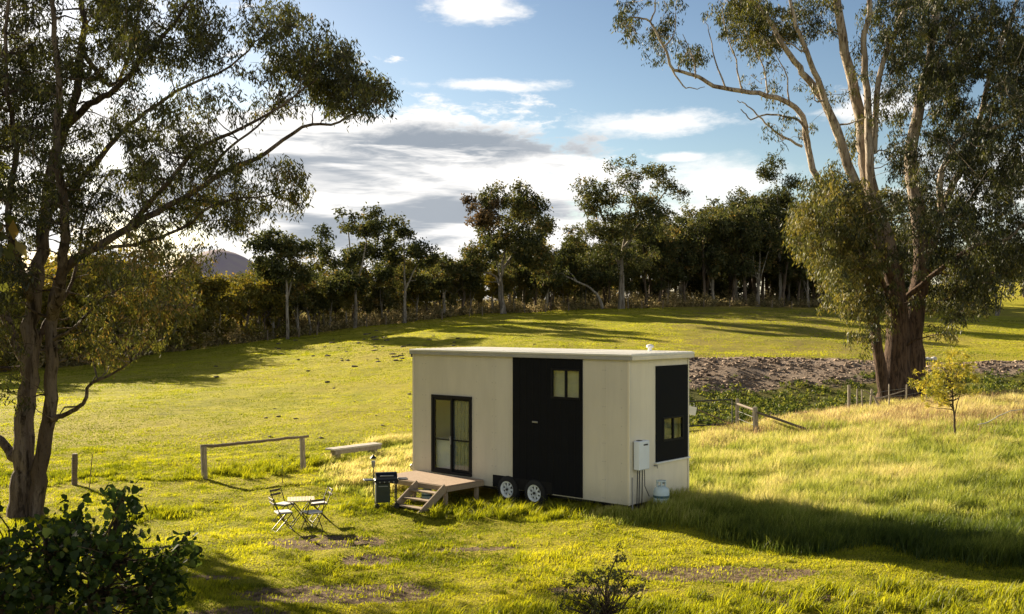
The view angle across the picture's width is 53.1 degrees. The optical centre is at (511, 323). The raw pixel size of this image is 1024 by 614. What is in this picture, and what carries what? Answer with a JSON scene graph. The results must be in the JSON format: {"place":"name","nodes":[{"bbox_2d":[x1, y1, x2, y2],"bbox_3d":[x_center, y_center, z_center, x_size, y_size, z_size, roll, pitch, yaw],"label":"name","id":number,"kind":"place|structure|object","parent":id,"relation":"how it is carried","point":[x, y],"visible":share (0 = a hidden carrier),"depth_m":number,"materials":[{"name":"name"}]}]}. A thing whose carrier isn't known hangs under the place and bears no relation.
{"place":"outdoors","nodes":[
{"label":"outdoors","id":0,"kind":"place"},
{"bbox_2d":[28,249,253,305],"bbox_3d":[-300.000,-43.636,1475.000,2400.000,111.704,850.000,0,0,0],"label":"hills","id":1,"kind":"structure","parent":0,"point":[233,262],"depth_m":1298.27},
{"bbox_2d":[0,281,1023,613],"bbox_3d":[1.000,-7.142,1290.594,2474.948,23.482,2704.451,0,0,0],"label":"ground","id":2,"kind":"structure","parent":0,"point":[1012,311],"depth_m":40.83,"materials":[{"name":"plant"}]},
{"bbox_2d":[0,319,21,371],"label":"scrub tree","id":3,"kind":"object","parent":2,"relation":"on","point":[15,359],"visible":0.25,"depth_m":75.91,"materials":[{"name":"green plant"}]},
{"bbox_2d":[0,152,25,336],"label":"gum tree","id":4,"kind":"object","parent":2,"relation":"on","point":[4,290],"visible":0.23,"depth_m":28.04,"materials":[{"name":"green plant"}]},
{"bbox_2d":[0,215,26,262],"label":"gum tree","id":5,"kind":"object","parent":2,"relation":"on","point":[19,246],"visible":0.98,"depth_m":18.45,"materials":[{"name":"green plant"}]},
{"bbox_2d":[7,291,66,364],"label":"scrub tree","id":6,"kind":"object","parent":2,"relation":"on","point":[43,305],"visible":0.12,"depth_m":78.37,"materials":[{"name":"green plant"}]},
{"bbox_2d":[6,248,94,356],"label":"scrub tree","id":7,"kind":"object","parent":2,"relation":"on","point":[46,286],"visible":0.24,"depth_m":79.86,"materials":[{"name":"green plant"}]},
{"bbox_2d":[71,453,77,484],"bbox_3d":[-12.044,4.123,28.204,0.162,1.062,0.156,0,0,0],"label":"fence post","id":8,"kind":"object","parent":2,"relation":"on","point":[74,467],"visible":0.72,"depth_m":28.13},
{"bbox_2d":[45,244,131,338],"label":"scrub tree","id":9,"kind":"object","parent":2,"relation":"on","point":[93,273],"visible":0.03,"depth_m":88.40,"materials":[{"name":"green plant"}]},
{"bbox_2d":[49,252,132,363],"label":"scrub tree","id":10,"kind":"object","parent":2,"relation":"on","point":[92,332],"visible":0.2,"depth_m":81.71,"materials":[{"name":"green plant"}]},
{"bbox_2d":[0,480,204,613],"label":"leafy bush","id":11,"kind":"object","parent":2,"relation":"on","point":[61,556],"visible":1,"depth_m":6.76,"materials":[{"name":"green plant"}]},
{"bbox_2d":[85,274,151,358],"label":"scrub tree","id":12,"kind":"object","parent":2,"relation":"on","point":[112,319],"visible":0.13,"depth_m":84.36,"materials":[{"name":"green plant"}]},
{"bbox_2d":[116,275,179,354],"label":"scrub tree","id":13,"kind":"object","parent":2,"relation":"on","point":[176,338],"visible":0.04,"depth_m":89.90,"materials":[{"name":"green plant"}]},
{"bbox_2d":[156,275,205,350],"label":"scrub tree","id":14,"kind":"object","parent":2,"relation":"on","point":[192,333],"visible":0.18,"depth_m":94.16,"materials":[{"name":"green plant"}]},
{"bbox_2d":[168,265,217,336],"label":"scrub tree","id":15,"kind":"object","parent":2,"relation":"on","point":[206,292],"visible":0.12,"depth_m":100.99,"materials":[{"name":"green plant"}]},
{"bbox_2d":[185,306,211,348],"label":"scrub tree","id":16,"kind":"object","parent":2,"relation":"on","point":[199,326],"visible":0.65,"depth_m":95.57,"materials":[{"name":"green plant"}]},
{"bbox_2d":[0,0,403,517],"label":"gum tree","id":17,"kind":"object","parent":2,"relation":"on","point":[28,484],"visible":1,"depth_m":22.54,"materials":[{"name":"green plant"}]},
{"bbox_2d":[169,265,239,337],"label":"scrub tree","id":18,"kind":"object","parent":2,"relation":"on","point":[213,298],"visible":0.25,"depth_m":100.85,"materials":[{"name":"green plant"}]},
{"bbox_2d":[189,273,237,336],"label":"scrub tree","id":19,"kind":"object","parent":2,"relation":"on","point":[206,287],"visible":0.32,"depth_m":102.38,"materials":[{"name":"green plant"}]},
{"bbox_2d":[198,299,237,342],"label":"scrub tree","id":20,"kind":"object","parent":2,"relation":"on","point":[211,316],"visible":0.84,"depth_m":99.22,"materials":[{"name":"green plant"}]},
{"bbox_2d":[220,273,255,333],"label":"scrub tree","id":21,"kind":"object","parent":2,"relation":"on","point":[233,285],"visible":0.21,"depth_m":105.53,"materials":[{"name":"green plant"}]},
{"bbox_2d":[221,277,265,338],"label":"scrub tree","id":22,"kind":"object","parent":2,"relation":"on","point":[248,290],"visible":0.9,"depth_m":100.59,"materials":[{"name":"green plant"}]},
{"bbox_2d":[200,435,308,478],"bbox_3d":[-7.533,4.024,30.168,3.280,1.262,0.195,0,0,-34],"label":"hitching rail","id":23,"kind":"object","parent":2,"relation":"on","point":[203,454],"visible":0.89,"depth_m":29.94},
{"bbox_2d":[232,271,288,333],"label":"woodland tree","id":24,"kind":"object","parent":2,"relation":"on","point":[245,276],"visible":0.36,"depth_m":103.14,"materials":[{"name":"green plant"}]},
{"bbox_2d":[241,277,291,338],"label":"scrub tree","id":25,"kind":"object","parent":2,"relation":"on","point":[266,298],"visible":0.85,"depth_m":102.22,"materials":[{"name":"green plant"}]},
{"bbox_2d":[255,280,296,338],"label":"scrub tree","id":26,"kind":"object","parent":2,"relation":"on","point":[277,307],"visible":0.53,"depth_m":103.30,"materials":[{"name":"green plant"}]},
{"bbox_2d":[241,227,319,338],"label":"gum tree","id":27,"kind":"object","parent":2,"relation":"on","point":[277,265],"visible":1,"depth_m":99.42,"materials":[{"name":"green plant"}]},
{"bbox_2d":[268,496,294,532],"bbox_3d":[-5.049,4.174,22.431,0.483,0.758,0.382,0,0,-28],"label":"folding chair","id":28,"kind":"object","parent":2,"relation":"on","point":[280,512],"visible":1,"depth_m":22.36,"materials":[{"name":"metal"}]},
{"bbox_2d":[262,276,301,337],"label":"woodland tree","id":29,"kind":"object","parent":2,"relation":"on","point":[293,289],"visible":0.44,"depth_m":104.30,"materials":[{"name":"green plant"}]},
{"bbox_2d":[270,487,294,522],"bbox_3d":[-5.253,4.175,23.469,0.483,0.758,0.382,0,0,28],"label":"folding chair","id":30,"kind":"object","parent":2,"relation":"on","point":[284,503],"visible":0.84,"depth_m":23.47,"materials":[{"name":"metal"}]},
{"bbox_2d":[288,496,314,527],"bbox_3d":[-4.714,4.237,22.900,0.586,0.630,0.581,0,0,-12],"label":"bistro table","id":31,"kind":"object","parent":2,"relation":"on","point":[302,499],"visible":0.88,"depth_m":22.78,"materials":[{"name":"metal"}]},
{"bbox_2d":[285,279,320,333],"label":"woodland tree","id":32,"kind":"object","parent":2,"relation":"on","point":[307,306],"visible":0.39,"depth_m":106.73,"materials":[{"name":"green plant"}]},
{"bbox_2d":[292,277,322,333],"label":"woodland tree","id":33,"kind":"object","parent":2,"relation":"on","point":[315,307],"visible":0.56,"depth_m":106.88,"materials":[{"name":"green plant"}]},
{"bbox_2d":[301,497,325,532],"bbox_3d":[-4.353,4.178,22.418,0.382,0.758,0.483,0,0,-38],"label":"folding chair","id":34,"kind":"object","parent":2,"relation":"on","point":[311,512],"visible":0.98,"depth_m":22.33,"materials":[{"name":"metal"}]},
{"bbox_2d":[300,274,329,331],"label":"woodland tree","id":35,"kind":"object","parent":2,"relation":"on","point":[315,293],"visible":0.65,"depth_m":107.67,"materials":[{"name":"green plant"}]},
{"bbox_2d":[301,254,329,320],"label":"woodland tree","id":36,"kind":"object","parent":2,"relation":"on","point":[317,264],"visible":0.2,"depth_m":119.68,"materials":[{"name":"green plant"}]},
{"bbox_2d":[315,276,347,325],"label":"woodland tree","id":37,"kind":"object","parent":2,"relation":"on","point":[333,300],"visible":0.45,"depth_m":109.59,"materials":[{"name":"green plant"}]},
{"bbox_2d":[336,290,364,321],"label":"woodland tree","id":38,"kind":"object","parent":2,"relation":"on","point":[350,301],"visible":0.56,"depth_m":110.49,"materials":[{"name":"green plant"}]},
{"bbox_2d":[312,201,393,327],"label":"gum tree","id":39,"kind":"object","parent":2,"relation":"on","point":[353,281],"visible":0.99,"depth_m":106.44,"materials":[{"name":"green plant"}]},
{"bbox_2d":[332,265,373,318],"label":"woodland tree","id":40,"kind":"object","parent":2,"relation":"on","point":[366,274],"visible":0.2,"depth_m":111.62,"materials":[{"name":"green plant"}]},
{"bbox_2d":[325,442,381,458],"bbox_3d":[-5.048,4.173,32.797,0.430,0.510,2.068,0,0,39],"label":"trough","id":41,"kind":"object","parent":2,"relation":"on","point":[372,447],"visible":0.82,"depth_m":32.56,"materials":[{"name":"grey concrete"}]},
{"bbox_2d":[310,433,412,497],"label":"dry grass","id":42,"kind":"structure","parent":2,"relation":"on","point":[357,471],"depth_m":30.49,"materials":[{"name":"plant"}]},
{"bbox_2d":[366,271,392,324],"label":"woodland tree","id":43,"kind":"object","parent":2,"relation":"on","point":[376,293],"visible":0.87,"depth_m":112.85,"materials":[{"name":"green plant"}]},
{"bbox_2d":[363,472,407,508],"bbox_3d":[-3.068,4.060,24.888,1.066,0.884,0.415,0,0,-14],"label":"barbecue","id":44,"kind":"object","parent":2,"relation":"on","point":[382,480],"visible":1,"depth_m":24.76,"materials":[{"name":"metal"}]},
{"bbox_2d":[378,285,402,315],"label":"woodland tree","id":45,"kind":"object","parent":2,"relation":"on","point":[393,300],"visible":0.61,"depth_m":114.11,"materials":[{"name":"green plant"}]},
{"bbox_2d":[388,269,417,316],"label":"woodland tree","id":46,"kind":"object","parent":2,"relation":"on","point":[402,293],"visible":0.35,"depth_m":115.02,"materials":[{"name":"green plant"}]},
{"bbox_2d":[369,214,452,322],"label":"gum tree","id":47,"kind":"object","parent":2,"relation":"on","point":[415,249],"visible":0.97,"depth_m":110.87,"materials":[{"name":"green plant"}]},
{"bbox_2d":[400,281,433,320],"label":"woodland tree","id":48,"kind":"object","parent":2,"relation":"on","point":[416,300],"visible":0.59,"depth_m":116.89,"materials":[{"name":"green plant"}]},
{"bbox_2d":[415,274,438,310],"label":"woodland tree","id":49,"kind":"object","parent":2,"relation":"on","point":[433,293],"visible":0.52,"depth_m":117.22,"materials":[{"name":"green plant"}]},
{"bbox_2d":[392,471,483,512],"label":"deck","id":50,"kind":"structure","parent":2,"relation":"on","point":[443,485],"depth_m":25.52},
{"bbox_2d":[0,274,883,372],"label":"undergrowth","id":51,"kind":"object","parent":2,"relation":"on","point":[433,312],"visible":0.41,"depth_m":122.27,"materials":[{"name":"plant"}]},
{"bbox_2d":[425,254,467,317],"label":"woodland tree","id":52,"kind":"object","parent":2,"relation":"on","point":[443,283],"visible":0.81,"depth_m":116.56,"materials":[{"name":"green plant"}]},
{"bbox_2d":[434,251,481,314],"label":"woodland tree","id":53,"kind":"object","parent":2,"relation":"on","point":[461,275],"visible":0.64,"depth_m":118.84,"materials":[{"name":"green plant"}]},
{"bbox_2d":[460,193,503,313],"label":"gum tree","id":54,"kind":"object","parent":2,"relation":"on","point":[482,218],"visible":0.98,"depth_m":115.12,"materials":[{"name":"green plant"}]},
{"bbox_2d":[471,265,514,312],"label":"woodland tree","id":55,"kind":"object","parent":2,"relation":"on","point":[491,278],"visible":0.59,"depth_m":122.77,"materials":[{"name":"green plant"}]},
{"bbox_2d":[495,271,516,296],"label":"woodland tree","id":56,"kind":"object","parent":2,"relation":"on","point":[508,289],"visible":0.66,"depth_m":122.88,"materials":[{"name":"green plant"}]},
{"bbox_2d":[0,308,1023,475],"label":"paddock grass","id":57,"kind":"structure","parent":2,"relation":"on","point":[406,358],"depth_m":70.34,"materials":[{"name":"plant"}]},
{"bbox_2d":[450,176,573,313],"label":"gum tree","id":58,"kind":"object","parent":2,"relation":"on","point":[523,212],"visible":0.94,"depth_m":117.63,"materials":[{"name":"green plant"}]},
{"bbox_2d":[499,252,529,312],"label":"woodland tree","id":59,"kind":"object","parent":2,"relation":"on","point":[512,270],"visible":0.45,"depth_m":124.90,"materials":[{"name":"green plant"}]},
{"bbox_2d":[515,280,536,312],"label":"woodland tree","id":60,"kind":"object","parent":2,"relation":"on","point":[528,296],"visible":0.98,"depth_m":124.94,"materials":[{"name":"green plant"}]},
{"bbox_2d":[512,258,552,311],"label":"woodland tree","id":61,"kind":"object","parent":2,"relation":"on","point":[527,277],"visible":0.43,"depth_m":125.26,"materials":[{"name":"green plant"}]},
{"bbox_2d":[523,247,571,309],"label":"woodland tree","id":62,"kind":"object","parent":2,"relation":"on","point":[563,252],"visible":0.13,"depth_m":125.34,"materials":[{"name":"green plant"}]},
{"bbox_2d":[409,344,694,510],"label":"tiny house","id":63,"kind":"structure","parent":2,"relation":"on","point":[604,426],"depth_m":24.72,"materials":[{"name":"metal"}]},
{"bbox_2d":[431,394,471,476],"bbox_3d":[-1.574,2.923,26.811,1.460,2.060,0.160,0,0,41],"label":"french door","id":64,"kind":"structure","parent":63,"relation":"in","point":[434,397],"depth_m":26.80,"materials":[{"name":"black metal"}]},
{"bbox_2d":[551,368,580,399],"bbox_3d":[1.321,1.443,24.353,0.930,0.760,0.179,0,0,41],"label":"window","id":65,"kind":"structure","parent":63,"relation":"in","point":[565,383],"depth_m":24.39,"materials":[{"name":"clear glass"}]},
{"bbox_2d":[663,415,683,441],"bbox_3d":[3.806,2.513,24.559,0.175,0.700,1.000,0,0,41],"label":"window","id":66,"kind":"structure","parent":63,"relation":"in","point":[670,424],"depth_m":24.63,"materials":[{"name":"clear glass"}]},
{"bbox_2d":[549,275,575,301],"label":"woodland tree","id":67,"kind":"object","parent":2,"relation":"on","point":[569,289],"visible":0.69,"depth_m":128.99,"materials":[{"name":"green plant"}]},
{"bbox_2d":[556,248,585,304],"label":"woodland tree","id":68,"kind":"object","parent":2,"relation":"on","point":[564,266],"visible":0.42,"depth_m":128.58,"materials":[{"name":"green plant"}]},
{"bbox_2d":[574,275,596,303],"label":"woodland tree","id":69,"kind":"object","parent":2,"relation":"on","point":[580,292],"visible":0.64,"depth_m":130.60,"materials":[{"name":"green plant"}]},
{"bbox_2d":[581,261,610,307],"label":"woodland tree","id":70,"kind":"object","parent":2,"relation":"on","point":[598,283],"visible":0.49,"depth_m":131.17,"materials":[{"name":"green plant"}]},
{"bbox_2d":[554,543,650,613],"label":"shrub","id":71,"kind":"object","parent":2,"relation":"on","point":[613,590],"visible":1,"depth_m":14.24,"materials":[{"name":"green plant"}]},
{"bbox_2d":[590,242,629,304],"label":"woodland tree","id":72,"kind":"object","parent":2,"relation":"on","point":[616,285],"visible":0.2,"depth_m":132.20,"materials":[{"name":"green plant"}]},
{"bbox_2d":[557,153,692,308],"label":"gum tree","id":73,"kind":"object","parent":2,"relation":"on","point":[646,204],"visible":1,"depth_m":126.08,"materials":[{"name":"green plant"}]},
{"bbox_2d":[617,270,638,307],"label":"woodland tree","id":74,"kind":"object","parent":2,"relation":"on","point":[629,286],"visible":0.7,"depth_m":131.82,"materials":[{"name":"green plant"}]},
{"bbox_2d":[628,273,671,298],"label":"woodland tree","id":75,"kind":"object","parent":2,"relation":"on","point":[639,280],"visible":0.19,"depth_m":146.09,"materials":[{"name":"green plant"}]},
{"bbox_2d":[625,223,675,307],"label":"woodland tree","id":76,"kind":"object","parent":2,"relation":"on","point":[655,272],"visible":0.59,"depth_m":132.83,"materials":[{"name":"green plant"}]},
{"bbox_2d":[636,227,683,305],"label":"woodland tree","id":77,"kind":"object","parent":2,"relation":"on","point":[664,260],"visible":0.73,"depth_m":132.75,"materials":[{"name":"green plant"}]},
{"bbox_2d":[653,480,669,503],"bbox_3d":[3.425,3.906,23.493,0.378,0.605,0.378,0,0,-23],"label":"gas bottle","id":78,"kind":"object","parent":2,"relation":"on","point":[661,491],"visible":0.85,"depth_m":23.37,"materials":[{"name":"metal"}]},
{"bbox_2d":[637,203,690,302],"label":"woodland tree","id":79,"kind":"object","parent":2,"relation":"on","point":[666,223],"visible":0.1,"depth_m":139.04,"materials":[{"name":"green plant"}]},
{"bbox_2d":[650,257,687,306],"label":"woodland tree","id":80,"kind":"object","parent":2,"relation":"on","point":[664,283],"visible":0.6,"depth_m":134.17,"materials":[{"name":"green plant"}]},
{"bbox_2d":[660,235,702,306],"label":"woodland tree","id":81,"kind":"object","parent":2,"relation":"on","point":[691,261],"visible":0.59,"depth_m":134.38,"materials":[{"name":"green plant"}]},
{"bbox_2d":[660,217,707,298],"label":"woodland tree","id":82,"kind":"object","parent":2,"relation":"on","point":[699,271],"visible":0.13,"depth_m":141.83,"materials":[{"name":"green plant"}]},
{"bbox_2d":[671,196,734,300],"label":"woodland tree","id":83,"kind":"object","parent":2,"relation":"on","point":[689,213],"visible":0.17,"depth_m":145.20,"materials":[{"name":"green plant"}]},
{"bbox_2d":[678,212,729,305],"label":"woodland tree","id":84,"kind":"object","parent":2,"relation":"on","point":[713,272],"visible":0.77,"depth_m":135.46,"materials":[{"name":"green plant"}]},
{"bbox_2d":[682,209,739,304],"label":"woodland tree","id":85,"kind":"object","parent":2,"relation":"on","point":[710,244],"visible":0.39,"depth_m":137.37,"materials":[{"name":"green plant"}]},
{"bbox_2d":[691,273,730,300],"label":"woodland tree","id":86,"kind":"object","parent":2,"relation":"on","point":[719,282],"visible":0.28,"depth_m":149.44,"materials":[{"name":"green plant"}]},
{"bbox_2d":[696,207,763,305],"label":"woodland tree","id":87,"kind":"object","parent":2,"relation":"on","point":[725,230],"visible":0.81,"depth_m":135.92,"materials":[{"name":"green plant"}]},
{"bbox_2d":[723,191,755,296],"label":"woodland tree","id":88,"kind":"object","parent":2,"relation":"on","point":[735,200],"visible":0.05,"depth_m":152.22,"materials":[{"name":"green plant"}]},
{"bbox_2d":[710,200,772,303],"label":"woodland tree","id":89,"kind":"object","parent":2,"relation":"on","point":[758,236],"visible":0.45,"depth_m":136.26,"materials":[{"name":"green plant"}]},
{"bbox_2d":[724,203,760,299],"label":"woodland tree","id":90,"kind":"object","parent":2,"relation":"on","point":[740,289],"visible":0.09,"depth_m":152.72,"materials":[{"name":"green plant"}]},
{"bbox_2d":[727,200,790,302],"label":"woodland tree","id":91,"kind":"object","parent":2,"relation":"on","point":[754,287],"visible":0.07,"depth_m":145.75,"materials":[{"name":"green plant"}]},
{"bbox_2d":[730,219,789,306],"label":"woodland tree","id":92,"kind":"object","parent":2,"relation":"on","point":[753,264],"visible":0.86,"depth_m":136.12,"materials":[{"name":"green plant"}]},
{"bbox_2d":[740,271,791,299],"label":"woodland tree","id":93,"kind":"object","parent":2,"relation":"on","point":[770,282],"visible":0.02,"depth_m":153.78,"materials":[{"name":"green plant"}]},
{"bbox_2d":[735,399,805,431],"bbox_3d":[9.650,3.808,39.903,1.028,1.417,4.345,0,0,-23],"label":"strainer fence","id":94,"kind":"object","parent":2,"relation":"on","point":[755,414],"visible":0.84,"depth_m":39.41,"materials":[{"name":"wood"}]},
{"bbox_2d":[689,399,732,426],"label":"farm gate","id":95,"kind":"structure","parent":94,"relation":"attached to","point":[708,414],"depth_m":41.94,"materials":[{"name":"metal"}]},
{"bbox_2d":[742,152,808,303],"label":"gum tree","id":96,"kind":"object","parent":2,"relation":"on","point":[776,198],"visible":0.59,"depth_m":140.84,"materials":[{"name":"green plant"}]},
{"bbox_2d":[760,214,803,306],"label":"woodland tree","id":97,"kind":"object","parent":2,"relation":"on","point":[775,269],"visible":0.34,"depth_m":139.86,"materials":[{"name":"green plant"}]},
{"bbox_2d":[771,250,813,306],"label":"woodland tree","id":98,"kind":"object","parent":2,"relation":"on","point":[791,276],"visible":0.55,"depth_m":141.38,"materials":[{"name":"green plant"}]},
{"bbox_2d":[610,0,1023,401],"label":"gum tree","id":99,"kind":"object","parent":2,"relation":"on","point":[827,233],"visible":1,"depth_m":50.23,"materials":[{"name":"green plant"}]},
{"bbox_2d":[689,368,1023,425],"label":"weeds","id":100,"kind":"object","parent":2,"relation":"on","point":[786,406],"visible":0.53,"depth_m":53.89,"materials":[{"name":"plant"}]},
{"bbox_2d":[689,356,1023,414],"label":"debris","id":101,"kind":"object","parent":2,"relation":"on","point":[740,362],"visible":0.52,"depth_m":62.09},
{"bbox_2d":[701,387,1023,449],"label":"seed heads","id":102,"kind":"object","parent":2,"relation":"on","point":[917,416],"visible":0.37,"depth_m":39.76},
{"bbox_2d":[855,185,909,249],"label":"woodland tree","id":103,"kind":"object","parent":2,"relation":"on","point":[899,218],"visible":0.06,"depth_m":154.89,"materials":[{"name":"green plant"}]},
{"bbox_2d":[848,380,926,407],"bbox_3d":[17.054,3.483,46.793,4.253,1.682,0.517,0,0,-17],"label":"wire fence","id":104,"kind":"object","parent":2,"relation":"on","point":[849,395],"visible":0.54,"depth_m":46.41,"materials":[{"name":"metal"}]},
{"bbox_2d":[907,348,982,433],"bbox_3d":[14.493,2.393,33.944,2.751,3.240,2.470,0,0,0],"label":"sapling","id":105,"kind":"object","parent":2,"relation":"on","point":[950,382],"visible":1,"depth_m":33.93,"materials":[{"name":"green plant"}]},
{"bbox_2d":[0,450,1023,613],"bbox_3d":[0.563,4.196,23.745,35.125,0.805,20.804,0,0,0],"label":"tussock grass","id":106,"kind":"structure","parent":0,"point":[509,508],"depth_m":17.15,"materials":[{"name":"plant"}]},
{"bbox_2d":[0,0,1023,301],"label":"sky","id":107,"kind":"structure","parent":0,"point":[539,92],"materials":[{"name":"blue"}]},
{"bbox_2d":[490,389,1023,569],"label":"tall grass","id":108,"kind":"structure","parent":0,"point":[834,491],"depth_m":24.73,"materials":[{"name":"plant"}]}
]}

